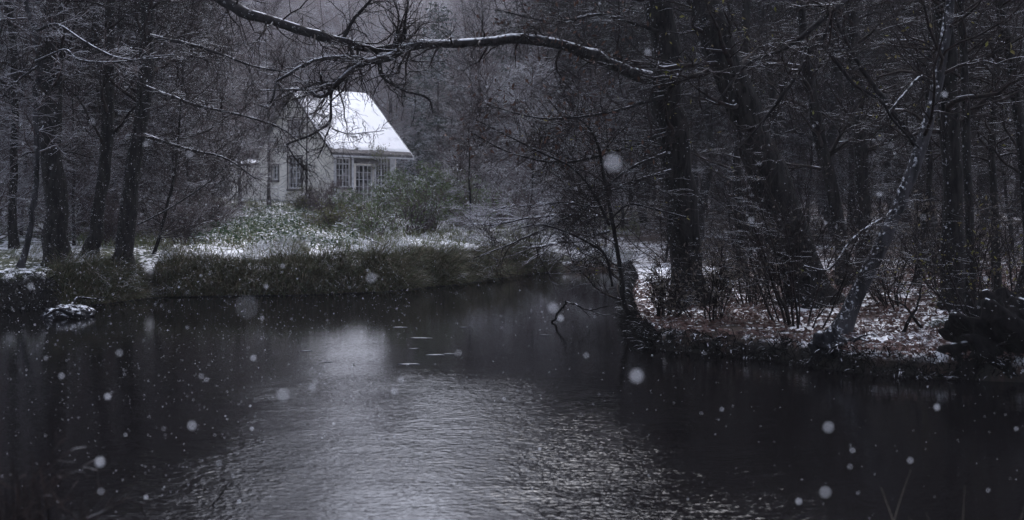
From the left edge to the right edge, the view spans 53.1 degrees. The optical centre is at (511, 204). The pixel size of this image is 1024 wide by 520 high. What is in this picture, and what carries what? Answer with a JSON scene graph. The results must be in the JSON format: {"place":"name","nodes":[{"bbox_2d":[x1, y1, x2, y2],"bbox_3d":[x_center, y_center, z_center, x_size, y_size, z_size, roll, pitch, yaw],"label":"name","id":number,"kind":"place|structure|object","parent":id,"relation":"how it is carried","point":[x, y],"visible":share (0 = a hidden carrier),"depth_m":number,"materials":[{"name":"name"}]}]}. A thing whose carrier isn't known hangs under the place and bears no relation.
{"place":"outdoors","nodes":[
{"label":"outdoors","id":0,"kind":"place"},
{"bbox_2d":[0,270,1023,519],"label":"water","id":1,"kind":"structure","parent":0,"point":[596,430],"depth_m":9.52,"materials":[{"name":"black liquid"}]},
{"bbox_2d":[39,296,106,319],"bbox_3d":[-7.843,1.980,18.266,1.168,0.627,0.937,0,0,-20],"label":"stump","id":2,"kind":"object","parent":1,"relation":"in","point":[71,310],"visible":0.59,"depth_m":18.08,"materials":[{"name":"brown wood"}]},
{"bbox_2d":[0,128,1023,382],"bbox_3d":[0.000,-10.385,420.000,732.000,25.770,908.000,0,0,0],"label":"ground","id":3,"kind":"structure","parent":0,"point":[8,266],"depth_m":20.76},
{"bbox_2d":[0,1,115,242],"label":"tree","id":4,"kind":"object","parent":3,"relation":"on","point":[6,166],"visible":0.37,"depth_m":23.85,"materials":[{"name":"grey plant"}]},
{"bbox_2d":[0,0,148,248],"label":"tree","id":5,"kind":"object","parent":3,"relation":"on","point":[13,237],"visible":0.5,"depth_m":22.96,"materials":[{"name":"brown plant"}]},
{"bbox_2d":[0,11,148,245],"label":"tree","id":6,"kind":"object","parent":3,"relation":"on","point":[74,231],"visible":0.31,"depth_m":24.97,"materials":[{"name":"grey plant"}]},
{"bbox_2d":[0,432,150,519],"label":"clump","id":7,"kind":"object","parent":3,"relation":"on","point":[15,511],"visible":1,"depth_m":4.58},
{"bbox_2d":[0,8,162,233],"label":"tree","id":8,"kind":"object","parent":3,"relation":"on","point":[78,151],"visible":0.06,"depth_m":28.72,"materials":[{"name":"grey plant"}]},
{"bbox_2d":[0,0,177,237],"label":"tree","id":9,"kind":"object","parent":3,"relation":"on","point":[77,180],"visible":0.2,"depth_m":26.55,"materials":[{"name":"grey plant"}]},
{"bbox_2d":[0,0,178,267],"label":"tree","id":10,"kind":"object","parent":3,"relation":"on","point":[21,262],"visible":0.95,"depth_m":20.37,"materials":[{"name":"brown plant"}]},
{"bbox_2d":[0,0,179,267],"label":"tree","id":11,"kind":"object","parent":3,"relation":"on","point":[55,224],"visible":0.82,"depth_m":21.01,"materials":[{"name":"brown plant"}]},
{"bbox_2d":[1,0,183,257],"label":"tree","id":12,"kind":"object","parent":3,"relation":"on","point":[94,238],"visible":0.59,"depth_m":22.28,"materials":[{"name":"brown plant"}]},
{"bbox_2d":[68,179,162,245],"bbox_3d":[-9.557,0.198,24.968,2.471,1.789,1.905,0,0,0],"label":"bush","id":13,"kind":"object","parent":3,"relation":"on","point":[110,227],"visible":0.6,"depth_m":24.88,"materials":[{"name":"grey plant"}]},
{"bbox_2d":[0,0,253,220],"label":"tree","id":14,"kind":"object","parent":3,"relation":"on","point":[120,30],"visible":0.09,"depth_m":28.94,"materials":[{"name":"brown plant"}]},
{"bbox_2d":[0,0,280,240],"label":"tree","id":15,"kind":"object","parent":3,"relation":"on","point":[136,45],"visible":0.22,"depth_m":27.00,"materials":[{"name":"grey plant"}]},
{"bbox_2d":[62,0,253,232],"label":"tree","id":16,"kind":"object","parent":3,"relation":"on","point":[126,147],"visible":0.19,"depth_m":29.18,"materials":[{"name":"grey plant"}]},
{"bbox_2d":[70,0,245,225],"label":"tree","id":17,"kind":"object","parent":3,"relation":"on","point":[170,135],"visible":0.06,"depth_m":31.50,"materials":[{"name":"grey plant"}]},
{"bbox_2d":[76,1,246,239],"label":"tree","id":18,"kind":"object","parent":3,"relation":"on","point":[161,163],"visible":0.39,"depth_m":28.06,"materials":[{"name":"grey plant"}]},
{"bbox_2d":[79,0,263,223],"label":"tree","id":19,"kind":"object","parent":3,"relation":"on","point":[215,13],"visible":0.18,"depth_m":30.96,"materials":[{"name":"grey plant"}]},
{"bbox_2d":[145,192,217,244],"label":"bush","id":20,"kind":"object","parent":3,"relation":"on","point":[193,208],"visible":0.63,"depth_m":25.80,"materials":[{"name":"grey plant"}]},
{"bbox_2d":[119,2,252,253],"bbox_3d":[-7.479,-1.622,23.537,3.004,6.102,2.659,0,0,0],"label":"sapling","id":21,"kind":"object","parent":3,"relation":"on","point":[162,224],"visible":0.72,"depth_m":23.56,"materials":[{"name":"grey plant"}]},
{"bbox_2d":[120,38,252,215],"bbox_3d":[-10.252,-1.980,33.137,4.388,7.475,4.004,0,0,43],"label":"tree","id":22,"kind":"object","parent":3,"relation":"on","point":[210,155],"visible":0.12,"depth_m":33.13,"materials":[{"name":"grey plant"}]},
{"bbox_2d":[121,0,272,227],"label":"tree","id":23,"kind":"object","parent":3,"relation":"on","point":[213,151],"visible":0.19,"depth_m":30.22,"materials":[{"name":"grey plant"}]},
{"bbox_2d":[181,185,251,229],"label":"bush","id":24,"kind":"object","parent":3,"relation":"on","point":[221,210],"visible":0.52,"depth_m":30.79,"materials":[{"name":"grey plant"}]},
{"bbox_2d":[162,24,276,215],"bbox_3d":[-10.174,-2.688,35.659,4.418,7.420,4.627,0,0,19],"label":"tree","id":25,"kind":"object","parent":3,"relation":"on","point":[241,107],"visible":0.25,"depth_m":35.79,"materials":[{"name":"grey plant"}]},
{"bbox_2d":[192,0,282,165],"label":"tree","id":26,"kind":"object","parent":3,"relation":"on","point":[244,2],"visible":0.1,"depth_m":74.10,"materials":[{"name":"grey plant"}]},
{"bbox_2d":[191,0,285,212],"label":"tree","id":27,"kind":"object","parent":3,"relation":"on","point":[251,149],"visible":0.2,"depth_m":44.03,"materials":[{"name":"grey plant"}]},
{"bbox_2d":[208,0,325,156],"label":"tree","id":28,"kind":"object","parent":3,"relation":"on","point":[286,14],"visible":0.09,"depth_m":77.13,"materials":[{"name":"grey plant"}]},
{"bbox_2d":[227,0,309,208],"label":"tree","id":29,"kind":"object","parent":3,"relation":"on","point":[278,5],"visible":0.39,"depth_m":49.90,"materials":[{"name":"grey plant"}]},
{"bbox_2d":[189,203,358,251],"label":"brambles","id":30,"kind":"object","parent":3,"relation":"on","point":[293,220],"visible":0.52,"depth_m":29.49,"materials":[{"name":"green plant"}]},
{"bbox_2d":[85,0,462,277],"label":"tree","id":31,"kind":"object","parent":3,"relation":"on","point":[128,213],"visible":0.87,"depth_m":19.60,"materials":[{"name":"black plant"}]},
{"bbox_2d":[32,228,573,305],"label":"bank grass","id":32,"kind":"structure","parent":3,"relation":"on","point":[448,270],"depth_m":22.62,"materials":[{"name":"plant"}]},
{"bbox_2d":[277,27,340,191],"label":"tree","id":33,"kind":"object","parent":3,"relation":"on","point":[297,74],"visible":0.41,"depth_m":52.98,"materials":[{"name":"grey plant"}]},
{"bbox_2d":[269,0,367,102],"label":"tree","id":34,"kind":"object","parent":3,"relation":"on","point":[322,19],"visible":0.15,"depth_m":76.63,"materials":[{"name":"grey plant"}]},
{"bbox_2d":[1,227,636,268],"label":"snowy grass","id":35,"kind":"structure","parent":3,"relation":"on","point":[33,252],"depth_m":25.23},
{"bbox_2d":[228,87,413,201],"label":"cottage","id":36,"kind":"structure","parent":3,"relation":"on","point":[361,174],"depth_m":60.61,"materials":[{"name":"paint"}]},
{"bbox_2d":[298,176,361,214],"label":"bush","id":37,"kind":"object","parent":3,"relation":"on","point":[331,191],"visible":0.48,"depth_m":41.79,"materials":[{"name":"green plant"}]},
{"bbox_2d":[297,198,369,230],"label":"bush","id":38,"kind":"object","parent":3,"relation":"on","point":[334,216],"visible":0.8,"depth_m":32.65,"materials":[{"name":"green plant"}]},
{"bbox_2d":[325,186,381,219],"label":"bush","id":39,"kind":"object","parent":3,"relation":"on","point":[359,200],"visible":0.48,"depth_m":39.64,"materials":[{"name":"green plant"}]},
{"bbox_2d":[69,198,644,255],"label":"slope grass","id":40,"kind":"structure","parent":3,"relation":"on","point":[432,233],"depth_m":29.69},
{"bbox_2d":[311,0,405,137],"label":"tree","id":41,"kind":"object","parent":3,"relation":"on","point":[337,2],"visible":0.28,"depth_m":73.86,"materials":[{"name":"grey plant"}]},
{"bbox_2d":[332,202,410,238],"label":"bush","id":42,"kind":"object","parent":3,"relation":"on","point":[371,225],"visible":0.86,"depth_m":30.62,"materials":[{"name":"green plant"}]},
{"bbox_2d":[340,0,410,116],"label":"tree","id":43,"kind":"object","parent":3,"relation":"on","point":[368,8],"visible":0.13,"depth_m":79.87,"materials":[{"name":"grey plant"}]},
{"bbox_2d":[363,167,418,220],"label":"bush","id":44,"kind":"object","parent":3,"relation":"on","point":[377,202],"visible":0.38,"depth_m":37.67,"materials":[{"name":"green plant"}]},
{"bbox_2d":[351,0,440,181],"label":"tree","id":45,"kind":"object","parent":3,"relation":"on","point":[390,116],"visible":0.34,"depth_m":76.80,"materials":[{"name":"grey plant"}]},
{"bbox_2d":[378,178,463,234],"bbox_3d":[-2.879,0.170,32.862,2.972,2.046,2.407,0,0,0],"label":"bush","id":46,"kind":"object","parent":3,"relation":"on","point":[420,209],"visible":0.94,"depth_m":32.80,"materials":[{"name":"green plant"}]},
{"bbox_2d":[392,33,451,184],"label":"conifer","id":47,"kind":"object","parent":3,"relation":"on","point":[407,120],"visible":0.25,"depth_m":79.51,"materials":[{"name":"grey plant"}]},
{"bbox_2d":[376,159,487,232],"bbox_3d":[-2.812,-0.304,36.066,3.097,2.658,3.091,0,0,43],"label":"bush","id":48,"kind":"object","parent":3,"relation":"on","point":[439,181],"visible":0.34,"depth_m":35.82,"materials":[{"name":"green plant"}]},
{"bbox_2d":[396,2,488,186],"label":"conifer","id":49,"kind":"object","parent":3,"relation":"on","point":[437,75],"visible":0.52,"depth_m":69.62,"materials":[{"name":"grey plant"}]},
{"bbox_2d":[402,76,493,223],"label":"tree","id":50,"kind":"object","parent":3,"relation":"on","point":[434,155],"visible":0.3,"depth_m":40.33,"materials":[{"name":"grey plant"}]},
{"bbox_2d":[396,0,500,173],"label":"tree","id":51,"kind":"object","parent":3,"relation":"on","point":[460,16],"visible":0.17,"depth_m":75.67,"materials":[{"name":"grey plant"}]},
{"bbox_2d":[211,0,712,306],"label":"tree","id":52,"kind":"object","parent":3,"relation":"on","point":[677,167],"visible":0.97,"depth_m":15.75,"materials":[{"name":"black plant"}]},
{"bbox_2d":[434,165,499,226],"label":"bush","id":53,"kind":"object","parent":3,"relation":"on","point":[472,198],"visible":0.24,"depth_m":37.70,"materials":[{"name":"green plant"}]},
{"bbox_2d":[426,65,514,205],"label":"tree","id":54,"kind":"object","parent":3,"relation":"on","point":[478,175],"visible":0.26,"depth_m":45.34,"materials":[{"name":"grey plant"}]},
{"bbox_2d":[410,45,533,235],"bbox_3d":[-1.300,-1.925,33.415,4.221,6.768,4.029,0,0,5],"label":"tree","id":55,"kind":"object","parent":3,"relation":"on","point":[486,70],"visible":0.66,"depth_m":33.48,"materials":[{"name":"grey plant"}]},
{"bbox_2d":[428,0,529,208],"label":"tree","id":56,"kind":"object","parent":3,"relation":"on","point":[481,29],"visible":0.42,"depth_m":45.76,"materials":[{"name":"grey plant"}]},
{"bbox_2d":[418,193,603,243],"bbox_3d":[0.042,0.935,30.997,5.726,2.596,2.904,0,0,0],"label":"fallen bough","id":57,"kind":"object","parent":3,"relation":"on","point":[459,220],"visible":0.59,"depth_m":31.05,"materials":[{"name":"wood"}]},
{"bbox_2d":[0,256,1023,381],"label":"edge growth","id":58,"kind":"object","parent":3,"relation":"on","point":[645,328],"visible":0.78,"depth_m":13.40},
{"bbox_2d":[471,52,563,224],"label":"tree","id":59,"kind":"object","parent":3,"relation":"on","point":[517,161],"visible":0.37,"depth_m":40.62,"materials":[{"name":"grey plant"}]},
{"bbox_2d":[447,159,598,231],"bbox_3d":[0.354,-0.149,33.149,5.109,3.010,3.155,0,0,0],"label":"fallen bough","id":60,"kind":"object","parent":3,"relation":"on","point":[498,207],"visible":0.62,"depth_m":32.95,"materials":[{"name":"grey plant"}]},
{"bbox_2d":[464,44,594,232],"bbox_3d":[0.681,-2.198,34.982,4.552,7.190,3.944,0,0,-38],"label":"tree","id":61,"kind":"object","parent":3,"relation":"on","point":[534,163],"visible":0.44,"depth_m":35.08,"materials":[{"name":"grey plant"}]},
{"bbox_2d":[459,209,609,277],"bbox_3d":[0.532,1.245,28.882,4.674,2.338,3.471,0,0,0],"label":"fallen bough","id":62,"kind":"object","parent":3,"relation":"on","point":[549,244],"visible":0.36,"depth_m":28.91,"materials":[{"name":"grey plant"}]},
{"bbox_2d":[474,0,603,222],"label":"tree","id":63,"kind":"object","parent":3,"relation":"on","point":[540,80],"visible":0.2,"depth_m":44.79,"materials":[{"name":"grey plant"}]},
{"bbox_2d":[473,0,651,222],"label":"tree","id":64,"kind":"object","parent":3,"relation":"on","point":[594,40],"visible":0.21,"depth_m":48.70,"materials":[{"name":"grey plant"}]},
{"bbox_2d":[490,0,648,207],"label":"tree","id":65,"kind":"object","parent":3,"relation":"on","point":[560,2],"visible":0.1,"depth_m":51.38,"materials":[{"name":"grey plant"}]},
{"bbox_2d":[518,0,648,210],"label":"tree","id":66,"kind":"object","parent":3,"relation":"on","point":[594,28],"visible":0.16,"depth_m":49.75,"materials":[{"name":"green plant"}]},
{"bbox_2d":[466,52,709,327],"bbox_3d":[1.148,-0.211,16.201,3.667,4.340,2.954,0,0,0],"label":"sapling","id":67,"kind":"object","parent":3,"relation":"on","point":[610,269],"visible":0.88,"depth_m":15.85,"materials":[{"name":"black plant"}]},
{"bbox_2d":[540,67,660,250],"bbox_3d":[3.268,-1.551,36.197,4.377,7.019,4.179,0,0,18],"label":"tree","id":68,"kind":"object","parent":3,"relation":"on","point":[585,79],"visible":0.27,"depth_m":36.02,"materials":[{"name":"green plant"}]},
{"bbox_2d":[577,3,658,230],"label":"tree","id":69,"kind":"object","parent":3,"relation":"on","point":[627,121],"visible":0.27,"depth_m":44.54,"materials":[{"name":"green plant"}]},
{"bbox_2d":[548,0,700,222],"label":"tree","id":70,"kind":"object","parent":3,"relation":"on","point":[635,19],"visible":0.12,"depth_m":48.00,"materials":[{"name":"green plant"}]},
{"bbox_2d":[596,48,733,263],"bbox_3d":[4.384,-1.099,30.209,4.191,7.823,4.592,0,0,1],"label":"tree","id":71,"kind":"object","parent":3,"relation":"on","point":[659,218],"visible":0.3,"depth_m":30.23,"materials":[{"name":"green plant"}]},
{"bbox_2d":[542,0,789,167],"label":"tree","id":72,"kind":"object","parent":3,"relation":"on","point":[631,10],"visible":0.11,"depth_m":43.54,"materials":[{"name":"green plant"}]},
{"bbox_2d":[637,242,708,316],"bbox_3d":[2.602,1.195,15.667,0.889,1.268,1.518,0,0,-40],"label":"bush","id":73,"kind":"object","parent":3,"relation":"on","point":[649,280],"visible":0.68,"depth_m":15.79,"materials":[{"name":"brown plant"}]},
{"bbox_2d":[589,0,785,194],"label":"tree","id":74,"kind":"object","parent":3,"relation":"on","point":[696,121],"visible":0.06,"depth_m":41.06,"materials":[{"name":"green plant"}]},
{"bbox_2d":[624,0,768,238],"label":"tree","id":75,"kind":"object","parent":3,"relation":"on","point":[707,112],"visible":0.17,"depth_m":39.16,"materials":[{"name":"brown plant"}]},
{"bbox_2d":[645,227,752,322],"bbox_3d":[2.796,1.067,15.095,1.626,1.466,2.008,0,0,0],"label":"bush","id":76,"kind":"object","parent":3,"relation":"on","point":[724,281],"visible":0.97,"depth_m":15.11,"materials":[{"name":"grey plant"}]},
{"bbox_2d":[592,0,845,308],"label":"tree","id":77,"kind":"object","parent":3,"relation":"on","point":[712,29],"visible":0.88,"depth_m":16.33,"materials":[{"name":"brown plant"}]},
{"bbox_2d":[637,0,817,275],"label":"tree","id":78,"kind":"object","parent":3,"relation":"on","point":[746,7],"visible":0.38,"depth_m":23.93,"materials":[{"name":"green plant"}]},
{"bbox_2d":[683,60,796,250],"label":"tree","id":79,"kind":"object","parent":3,"relation":"on","point":[724,185],"visible":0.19,"depth_m":35.37,"materials":[{"name":"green plant"}]},
{"bbox_2d":[660,196,825,305],"bbox_3d":[3.982,0.803,17.455,2.451,1.948,2.240,0,0,37],"label":"bush","id":80,"kind":"object","parent":3,"relation":"on","point":[739,287],"visible":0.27,"depth_m":17.30,"materials":[{"name":"brown plant"}]},
{"bbox_2d":[698,13,848,230],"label":"tree","id":81,"kind":"object","parent":3,"relation":"on","point":[779,144],"visible":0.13,"depth_m":42.06,"materials":[{"name":"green plant"}]},
{"bbox_2d":[675,0,919,242],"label":"tree","id":82,"kind":"object","parent":3,"relation":"on","point":[772,95],"visible":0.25,"depth_m":36.28,"materials":[{"name":"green plant"}]},
{"bbox_2d":[754,106,848,245],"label":"tree","id":83,"kind":"object","parent":3,"relation":"on","point":[801,191],"visible":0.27,"depth_m":34.88,"materials":[{"name":"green plant"}]},
{"bbox_2d":[699,0,904,286],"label":"tree","id":84,"kind":"object","parent":3,"relation":"on","point":[818,130],"visible":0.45,"depth_m":19.41,"materials":[{"name":"brown plant"}]},
{"bbox_2d":[685,131,932,328],"bbox_3d":[3.957,0.391,13.712,3.512,2.800,3.245,0,0,31],"label":"bush","id":85,"kind":"object","parent":3,"relation":"on","point":[764,267],"visible":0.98,"depth_m":14.16,"materials":[{"name":"grey plant"}]},
{"bbox_2d":[767,27,876,230],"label":"tree","id":86,"kind":"object","parent":3,"relation":"on","point":[810,161],"visible":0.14,"depth_m":42.09,"materials":[{"name":"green plant"}]},
{"bbox_2d":[632,263,1023,360],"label":"fallen leaves","id":87,"kind":"object","parent":3,"relation":"on","point":[903,339],"visible":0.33,"depth_m":14.60,"materials":[{"name":"brown plant"}]},
{"bbox_2d":[689,0,989,235],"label":"tree","id":88,"kind":"object","parent":3,"relation":"on","point":[831,137],"visible":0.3,"depth_m":38.80,"materials":[{"name":"brown plant"}]},
{"bbox_2d":[805,327,874,365],"bbox_3d":[4.005,1.842,12.553,0.823,0.651,0.796,0,0,11],"label":"stump","id":89,"kind":"object","parent":3,"relation":"on","point":[832,336],"visible":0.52,"depth_m":12.60,"materials":[{"name":"brown wood"}]},
{"bbox_2d":[662,0,1023,312],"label":"tree","id":90,"kind":"object","parent":3,"relation":"on","point":[952,164],"visible":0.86,"depth_m":14.09,"materials":[{"name":"black plant"}]},
{"bbox_2d":[804,75,921,243],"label":"tree","id":91,"kind":"object","parent":3,"relation":"on","point":[842,187],"visible":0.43,"depth_m":34.50,"materials":[{"name":"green plant"}]},
{"bbox_2d":[755,0,987,271],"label":"tree","id":92,"kind":"object","parent":3,"relation":"on","point":[852,16],"visible":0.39,"depth_m":21.87,"materials":[{"name":"brown plant"}]},
{"bbox_2d":[754,0,998,224],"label":"tree","id":93,"kind":"object","parent":3,"relation":"on","point":[851,202],"visible":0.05,"depth_m":44.66,"materials":[{"name":"brown plant"}]},
{"bbox_2d":[828,218,937,311],"bbox_3d":[5.617,0.929,15.744,1.553,1.458,2.232,0,0,0],"label":"bush","id":94,"kind":"object","parent":3,"relation":"on","point":[888,290],"visible":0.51,"depth_m":15.56,"materials":[{"name":"brown plant"}]},
{"bbox_2d":[843,0,960,208],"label":"tree","id":95,"kind":"object","parent":3,"relation":"on","point":[879,54],"visible":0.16,"depth_m":40.97,"materials":[{"name":"brown plant"}]},
{"bbox_2d":[795,0,1023,334],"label":"tree","id":96,"kind":"object","parent":3,"relation":"on","point":[844,321],"visible":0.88,"depth_m":13.41,"materials":[{"name":"brown plant"}]},
{"bbox_2d":[807,0,1023,231],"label":"tree","id":97,"kind":"object","parent":3,"relation":"on","point":[922,70],"visible":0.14,"depth_m":39.02,"materials":[{"name":"brown plant"}]},
{"bbox_2d":[870,70,977,242],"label":"tree","id":98,"kind":"object","parent":3,"relation":"on","point":[899,167],"visible":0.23,"depth_m":32.04,"materials":[{"name":"brown plant"}]},
{"bbox_2d":[845,0,1023,285],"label":"tree","id":99,"kind":"object","parent":3,"relation":"on","point":[929,173],"visible":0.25,"depth_m":18.15,"materials":[{"name":"brown plant"}]},
{"bbox_2d":[848,0,1023,274],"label":"tree","id":100,"kind":"object","parent":3,"relation":"on","point":[922,169],"visible":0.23,"depth_m":20.83,"materials":[{"name":"brown plant"}]},
{"bbox_2d":[857,0,1023,316],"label":"tree","id":101,"kind":"object","parent":3,"relation":"on","point":[966,143],"visible":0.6,"depth_m":14.56,"materials":[{"name":"brown plant"}]},
{"bbox_2d":[859,182,1023,316],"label":"bush","id":102,"kind":"object","parent":3,"relation":"on","point":[980,286],"visible":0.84,"depth_m":13.60,"materials":[{"name":"grey plant"}]},
{"bbox_2d":[867,185,1022,289],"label":"bush","id":103,"kind":"object","parent":3,"relation":"on","point":[920,206],"visible":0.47,"depth_m":16.72,"materials":[{"name":"brown plant"}]},
{"bbox_2d":[872,0,1023,290],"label":"tree","id":104,"kind":"object","parent":3,"relation":"on","point":[992,181],"visible":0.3,"depth_m":16.95,"materials":[{"name":"brown plant"}]},
{"bbox_2d":[875,0,1023,227],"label":"tree","id":105,"kind":"object","parent":3,"relation":"on","point":[968,35],"visible":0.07,"depth_m":39.51,"materials":[{"name":"brown plant"}]},
{"bbox_2d":[877,0,1023,297],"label":"tree","id":106,"kind":"object","parent":3,"relation":"on","point":[1018,145],"visible":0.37,"depth_m":15.48,"materials":[{"name":"brown plant"}]},
{"bbox_2d":[901,4,1023,254],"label":"tree","id":107,"kind":"object","parent":3,"relation":"on","point":[1005,182],"visible":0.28,"depth_m":27.30,"materials":[{"name":"brown plant"}]},
{"bbox_2d":[936,287,1023,379],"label":"root plate","id":108,"kind":"object","parent":3,"relation":"on","point":[982,329],"visible":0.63,"depth_m":11.76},
{"bbox_2d":[0,0,1023,517],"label":"falling snow","id":109,"kind":"structure","parent":0,"point":[338,212],"depth_m":9.17,"materials":[{"name":"snow"}]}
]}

